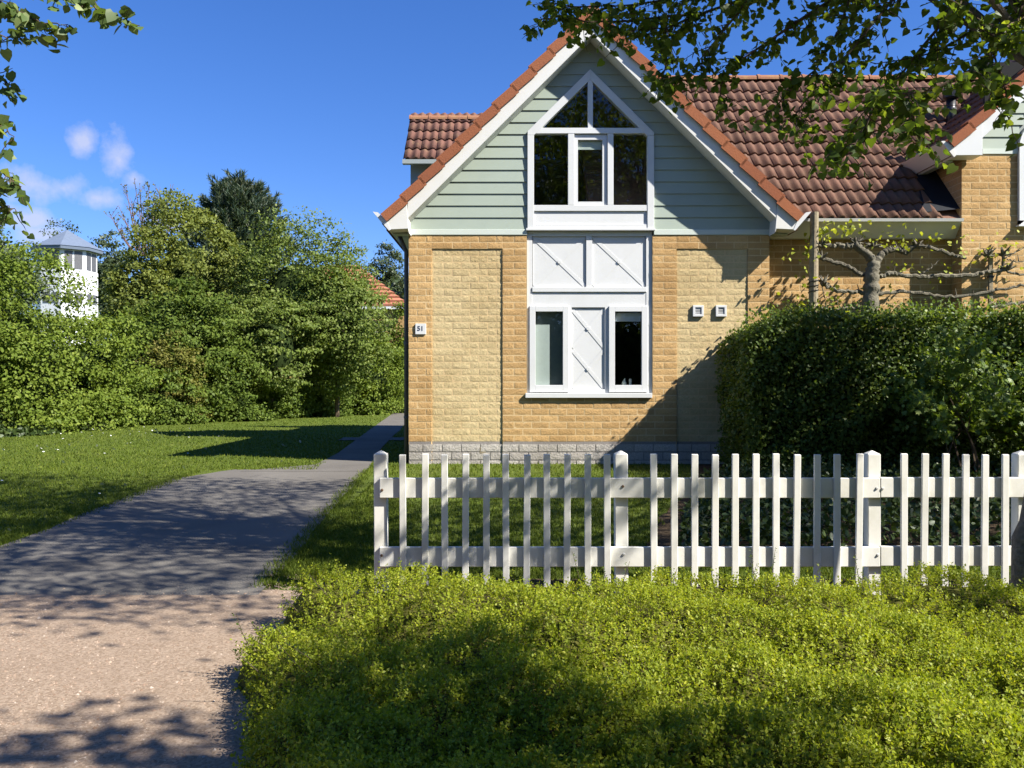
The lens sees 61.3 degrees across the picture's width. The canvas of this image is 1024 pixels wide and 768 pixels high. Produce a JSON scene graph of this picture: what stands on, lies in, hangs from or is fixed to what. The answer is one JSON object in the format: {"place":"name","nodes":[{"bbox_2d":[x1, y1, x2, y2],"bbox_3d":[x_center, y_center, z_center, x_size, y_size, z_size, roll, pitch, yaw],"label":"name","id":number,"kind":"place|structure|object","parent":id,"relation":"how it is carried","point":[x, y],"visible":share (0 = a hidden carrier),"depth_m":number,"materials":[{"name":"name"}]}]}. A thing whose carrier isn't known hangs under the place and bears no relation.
{"place":"outdoors","nodes":[
{"label":"outdoors","id":0,"kind":"place"},
{"bbox_2d":[30,230,103,344],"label":"white tower","id":1,"kind":"structure","parent":0,"point":[84,254],"depth_m":60.72,"materials":[{"name":"paint"}]},
{"bbox_2d":[52,250,58,263],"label":"window","id":2,"kind":"structure","parent":1,"relation":"in","point":[54,253],"depth_m":60.14,"materials":[{"name":"grey glass"}]},
{"bbox_2d":[65,250,72,267],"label":"window","id":3,"kind":"structure","parent":1,"relation":"in","point":[70,258],"depth_m":60.42,"materials":[{"name":"grey glass"}]},
{"bbox_2d":[74,251,81,268],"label":"window","id":4,"kind":"structure","parent":1,"relation":"in","point":[77,254],"depth_m":60.77,"materials":[{"name":"grey glass"}]},
{"bbox_2d":[87,252,90,270],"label":"window","id":5,"kind":"structure","parent":1,"relation":"in","point":[88,254],"depth_m":61.58,"materials":[{"name":"grey glass"}]},
{"bbox_2d":[92,254,95,271],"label":"window","id":6,"kind":"structure","parent":1,"relation":"in","point":[93,255],"depth_m":62.13,"materials":[{"name":"grey glass"}]},
{"bbox_2d":[0,469,364,594],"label":"asphalt path","id":7,"kind":"structure","parent":0,"point":[211,533],"depth_m":7.18,"materials":[{"name":"grey asphalt"}]},
{"bbox_2d":[0,572,371,767],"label":"gravel forecourt","id":8,"kind":"structure","parent":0,"point":[177,732],"depth_m":3.97,"materials":[{"name":"beige gravel"}]},
{"bbox_2d":[0,0,143,239],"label":"street tree","id":9,"kind":"object","parent":8,"relation":"on","point":[21,20],"visible":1,"depth_m":4.46,"materials":[{"name":"green plant"}]},
{"bbox_2d":[245,412,403,470],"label":"footpath","id":10,"kind":"structure","parent":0,"point":[356,455],"depth_m":14.46,"materials":[{"name":"concrete"}]},
{"bbox_2d":[257,265,403,382],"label":"house","id":11,"kind":"structure","parent":0,"point":[387,305],"depth_m":45.30,"materials":[{"name":"brick"}]},
{"bbox_2d":[339,437,403,439],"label":"side path","id":12,"kind":"structure","parent":0,"point":[372,438],"depth_m":18.11,"materials":[{"name":"concrete"}]},
{"bbox_2d":[0,0,1008,313],"label":"sky","id":13,"kind":"structure","parent":0,"point":[315,100],"materials":[{"name":"blue"}]},
{"bbox_2d":[0,414,1010,589],"bbox_3d":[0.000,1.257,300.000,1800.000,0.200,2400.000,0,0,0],"label":"lawn","id":14,"kind":"structure","parent":0,"point":[371,478],"depth_m":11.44,"materials":[{"name":"green plant"}]},
{"bbox_2d":[0,227,60,321],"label":"dark tree","id":15,"kind":"object","parent":14,"relation":"on","point":[44,294],"visible":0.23,"depth_m":33.58,"materials":[{"name":"green plant"}]},
{"bbox_2d":[20,218,81,316],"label":"tree","id":16,"kind":"object","parent":14,"relation":"on","point":[57,232],"visible":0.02,"depth_m":81.42,"materials":[{"name":"green plant"}]},
{"bbox_2d":[0,231,116,434],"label":"maple bush","id":17,"kind":"object","parent":14,"relation":"on","point":[29,376],"visible":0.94,"depth_m":19.98,"materials":[{"name":"green plant"}]},
{"bbox_2d":[0,408,142,437],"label":"ivy","id":18,"kind":"object","parent":14,"relation":"on","point":[27,430],"visible":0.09,"depth_m":19.30,"materials":[{"name":"green plant"}]},
{"bbox_2d":[24,308,168,430],"bbox_3d":[-11.285,-0.385,22.427,4.256,3.327,3.598,0,0,0],"label":"maple bush","id":19,"kind":"object","parent":14,"relation":"on","point":[107,370],"visible":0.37,"depth_m":22.41,"materials":[{"name":"green plant"}]},
{"bbox_2d":[89,229,132,327],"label":"tree","id":20,"kind":"object","parent":14,"relation":"on","point":[108,260],"visible":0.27,"depth_m":74.14,"materials":[{"name":"green plant"}]},
{"bbox_2d":[99,382,139,426],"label":"bank shrub","id":21,"kind":"object","parent":14,"relation":"on","point":[129,392],"visible":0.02,"depth_m":23.30,"materials":[{"name":"green plant"}]},
{"bbox_2d":[123,375,159,423],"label":"laurel shrub","id":22,"kind":"object","parent":14,"relation":"on","point":[139,394],"visible":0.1,"depth_m":24.22,"materials":[{"name":"green plant"}]},
{"bbox_2d":[104,178,183,254],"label":"budding tree","id":23,"kind":"object","parent":14,"relation":"on","point":[123,218],"visible":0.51,"depth_m":37.98,"materials":[{"name":"green plant"}]},
{"bbox_2d":[93,223,202,366],"bbox_3d":[-12.121,-2.073,28.647,3.841,6.667,2.365,0,0,0],"label":"olive tree","id":24,"kind":"object","parent":14,"relation":"on","point":[148,281],"visible":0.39,"depth_m":28.60,"materials":[{"name":"green plant"}]},
{"bbox_2d":[124,366,215,424],"bbox_3d":[-10.118,0.349,24.769,2.971,1.755,1.806,0,0,0],"label":"bank shrub","id":25,"kind":"object","parent":14,"relation":"on","point":[170,416],"visible":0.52,"depth_m":24.55,"materials":[{"name":"green plant"}]},
{"bbox_2d":[1,428,340,530],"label":"daisies","id":26,"kind":"object","parent":14,"relation":"on","point":[114,449],"visible":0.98,"depth_m":15.52,"materials":[{"name":"white plant"}]},
{"bbox_2d":[135,329,213,423],"bbox_3d":[-10.111,-0.180,25.248,2.623,2.900,1.669,0,0,0],"label":"russet shrub","id":27,"kind":"object","parent":14,"relation":"on","point":[185,357],"visible":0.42,"depth_m":25.12,"materials":[{"name":"green plant"}]},
{"bbox_2d":[97,273,253,419],"bbox_3d":[-10.468,-1.064,26.580,5.156,4.668,3.043,0,0,0],"label":"green tree","id":28,"kind":"object","parent":14,"relation":"on","point":[183,313],"visible":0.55,"depth_m":26.08,"materials":[{"name":"green plant"}]},
{"bbox_2d":[113,187,254,374],"bbox_3d":[-11.694,-2.889,30.461,5.145,8.306,3.622,0,0,0],"label":"olive tree","id":29,"kind":"object","parent":14,"relation":"on","point":[195,263],"visible":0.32,"depth_m":30.25,"materials":[{"name":"green plant"}]},
{"bbox_2d":[189,371,232,421],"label":"bank shrub","id":30,"kind":"object","parent":14,"relation":"on","point":[207,376],"visible":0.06,"depth_m":26.39,"materials":[{"name":"green plant"}]},
{"bbox_2d":[167,231,281,358],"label":"tree","id":31,"kind":"object","parent":14,"relation":"on","point":[266,279],"depth_m":43.02,"materials":[{"name":"green plant"}]},
{"bbox_2d":[186,339,280,421],"bbox_3d":[-9.039,-0.116,26.693,3.602,2.794,2.238,0,0,0],"label":"laurel shrub","id":32,"kind":"object","parent":14,"relation":"on","point":[242,406],"visible":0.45,"depth_m":26.50,"materials":[{"name":"green plant"}]},
{"bbox_2d":[178,168,307,285],"bbox_3d":[-12.534,-4.404,39.430,5.713,11.121,4.838,0,0,0],"label":"pine tree","id":33,"kind":"object","parent":14,"relation":"on","point":[234,198],"visible":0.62,"depth_m":38.95,"materials":[{"name":"green plant"}]},
{"bbox_2d":[222,367,296,419],"bbox_3d":[-8.909,0.103,28.519,3.488,2.264,1.994,0,0,0],"label":"bank shrub","id":34,"kind":"object","parent":14,"relation":"on","point":[279,406],"visible":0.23,"depth_m":28.36,"materials":[{"name":"green plant"}]},
{"bbox_2d":[210,295,331,407],"bbox_3d":[-8.065,-0.807,27.679,4.396,4.145,2.479,0,0,0],"label":"hawthorn tree","id":35,"kind":"object","parent":14,"relation":"on","point":[274,345],"visible":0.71,"depth_m":27.43,"materials":[{"name":"green plant"}]},
{"bbox_2d":[254,358,319,418],"bbox_3d":[-8.189,0.134,29.163,3.141,2.309,2.102,0,0,0],"label":"laurel shrub","id":36,"kind":"object","parent":14,"relation":"on","point":[297,402],"visible":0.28,"depth_m":29.08,"materials":[{"name":"green plant"}]},
{"bbox_2d":[213,204,397,415],"bbox_3d":[-7.559,-2.414,30.244,6.773,7.371,4.653,0,0,0],"label":"hawthorn tree","id":37,"kind":"object","parent":14,"relation":"on","point":[279,284],"visible":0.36,"depth_m":30.17,"materials":[{"name":"green plant"}]},
{"bbox_2d":[298,376,340,416],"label":"bank shrub","id":38,"kind":"object","parent":14,"relation":"on","point":[328,411],"visible":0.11,"depth_m":30.39,"materials":[{"name":"green plant"}]},
{"bbox_2d":[301,376,357,416],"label":"laurel shrub","id":39,"kind":"object","parent":14,"relation":"on","point":[344,411],"visible":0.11,"depth_m":30.93,"materials":[{"name":"green plant"}]},
{"bbox_2d":[260,249,402,416],"bbox_3d":[-6.049,-1.710,28.993,4.763,5.948,3.056,0,0,0],"label":"hawthorn tree","id":40,"kind":"object","parent":14,"relation":"on","point":[338,303],"visible":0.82,"depth_m":28.88,"materials":[{"name":"green plant"}]},
{"bbox_2d":[305,278,387,380],"bbox_3d":[-7.716,-1.771,38.301,5.806,6.176,4.041,0,0,0],"label":"tree","id":41,"kind":"object","parent":14,"relation":"on","point":[366,317],"depth_m":38.76,"materials":[{"name":"green plant"}]},
{"bbox_2d":[325,367,379,414],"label":"bank shrub","id":42,"kind":"object","parent":14,"relation":"on","point":[360,410],"visible":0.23,"depth_m":32.00,"materials":[{"name":"green plant"}]},
{"bbox_2d":[329,326,403,415],"bbox_3d":[-5.413,-0.496,32.588,3.975,3.533,2.423,0,0,0],"label":"pale shrub","id":43,"kind":"object","parent":14,"relation":"on","point":[382,396],"visible":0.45,"depth_m":32.37,"materials":[{"name":"green plant"}]},
{"bbox_2d":[367,239,408,298],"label":"tree","id":44,"kind":"object","parent":14,"relation":"on","point":[392,274],"visible":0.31,"depth_m":61.16,"materials":[{"name":"green plant"}]},
{"bbox_2d":[375,354,403,412],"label":"bank shrub","id":45,"kind":"object","parent":14,"relation":"on","point":[386,368],"visible":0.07,"depth_m":34.00,"materials":[{"name":"green plant"}]},
{"bbox_2d":[380,301,403,411],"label":"pale shrub","id":46,"kind":"object","parent":14,"relation":"on","point":[398,342],"visible":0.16,"depth_m":34.67,"materials":[{"name":"green plant"}]},
{"bbox_2d":[383,278,403,299],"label":"tree","id":47,"kind":"object","parent":14,"relation":"on","point":[399,293],"visible":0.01,"depth_m":55.13,"materials":[{"name":"green plant"}]},
{"bbox_2d":[373,5,810,463],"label":"house","id":48,"kind":"structure","parent":14,"relation":"on","point":[550,311],"depth_m":12.50,"materials":[{"name":"brick"}]},
{"bbox_2d":[415,324,425,333],"bbox_3d":[-1.319,-0.795,12.487,0.154,0.154,0.022,0,0,0],"label":"house number sign","id":49,"kind":"object","parent":48,"relation":"attached to","point":[420,328],"visible":1,"depth_m":12.48,"materials":[{"name":"white paint"}]},
{"bbox_2d":[525,231,651,397],"bbox_3d":[1.112,-1.008,12.591,1.839,2.417,0.271,0,0,0],"label":"window","id":50,"kind":"structure","parent":48,"relation":"in","point":[581,279],"depth_m":12.54,"materials":[{"name":"white paint"}]},
{"bbox_2d":[526,69,654,230],"bbox_3d":[1.136,-3.382,12.523,1.863,2.329,0.122,0,0,0],"label":"gable window","id":51,"kind":"structure","parent":48,"relation":"in","point":[574,216],"depth_m":12.48,"materials":[{"name":"white paint"}]},
{"bbox_2d":[572,74,977,328],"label":"terrace house","id":52,"kind":"structure","parent":14,"relation":"on","point":[896,196],"depth_m":13.00,"materials":[{"name":"tile"}]},
{"bbox_2d":[646,464,1010,545],"bbox_3d":[5.042,1.234,9.450,8.062,0.167,5.900,0,0,0],"label":"hedge bed","id":53,"kind":"object","parent":14,"relation":"on","point":[664,533],"visible":0.08,"depth_m":7.56,"materials":[{"name":"green plant"}]},
{"bbox_2d":[808,211,818,316],"bbox_3d":[4.303,-0.648,12.340,0.155,3.611,0.153,0,0,0],"label":"wooden stake","id":54,"kind":"object","parent":53,"relation":"on","point":[813,254],"visible":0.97,"depth_m":12.29,"materials":[{"name":"brown wood"}]},
{"bbox_2d":[678,454,1010,545],"bbox_3d":[4.341,1.103,8.771,6.232,0.510,4.567,0,0,0],"label":"ground cover","id":55,"kind":"object","parent":53,"relation":"on","point":[890,509],"visible":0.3,"depth_m":7.57,"materials":[{"name":"green plant"}]},
{"bbox_2d":[713,295,1023,472],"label":"trimmed hedge","id":56,"kind":"object","parent":53,"relation":"on","point":[806,386],"visible":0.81,"depth_m":11.02,"materials":[{"name":"green plant"}]},
{"bbox_2d":[876,312,1023,476],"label":"maple shrub","id":57,"kind":"object","parent":53,"relation":"on","point":[935,402],"visible":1,"depth_m":10.37,"materials":[{"name":"green plant"}]},
{"bbox_2d":[776,218,1023,328],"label":"pleached linden","id":58,"kind":"object","parent":14,"relation":"on","point":[872,277],"visible":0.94,"depth_m":12.34,"materials":[{"name":"grey plant"}]},
{"bbox_2d":[901,60,1023,327],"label":"corner house","id":59,"kind":"structure","parent":14,"relation":"on","point":[984,183],"depth_m":12.50,"materials":[{"name":"brick"}]},
{"bbox_2d":[1016,129,1023,226],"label":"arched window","id":60,"kind":"structure","parent":59,"relation":"in","point":[1021,140],"depth_m":12.45,"materials":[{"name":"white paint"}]},
{"bbox_2d":[987,249,993,310],"bbox_3d":[6.877,-0.388,12.420,0.077,3.089,0.060,0,0,0],"label":"wooden stake","id":61,"kind":"object","parent":14,"relation":"on","point":[990,277],"visible":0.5,"depth_m":12.40,"materials":[{"name":"brown wood"}]},
{"bbox_2d":[390,579,1010,602],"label":"planting soil","id":62,"kind":"structure","parent":0,"point":[574,583],"depth_m":5.73,"materials":[{"name":"brown soil"}]},
{"bbox_2d":[230,547,1023,767],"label":"golden shrub bed","id":63,"kind":"object","parent":62,"relation":"on","point":[405,673],"visible":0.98,"depth_m":3.24,"materials":[{"name":"green plant"}]},
{"bbox_2d":[374,450,1023,594],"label":"picket fence","id":64,"kind":"object","parent":62,"relation":"on","point":[868,487],"visible":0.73,"depth_m":5.47,"materials":[{"name":"paint"}]},
{"bbox_2d":[519,0,1023,604],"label":"linden tree","id":65,"kind":"object","parent":62,"relation":"on","point":[1003,32],"visible":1,"depth_m":5.05,"materials":[{"name":"green plant"}]}
]}

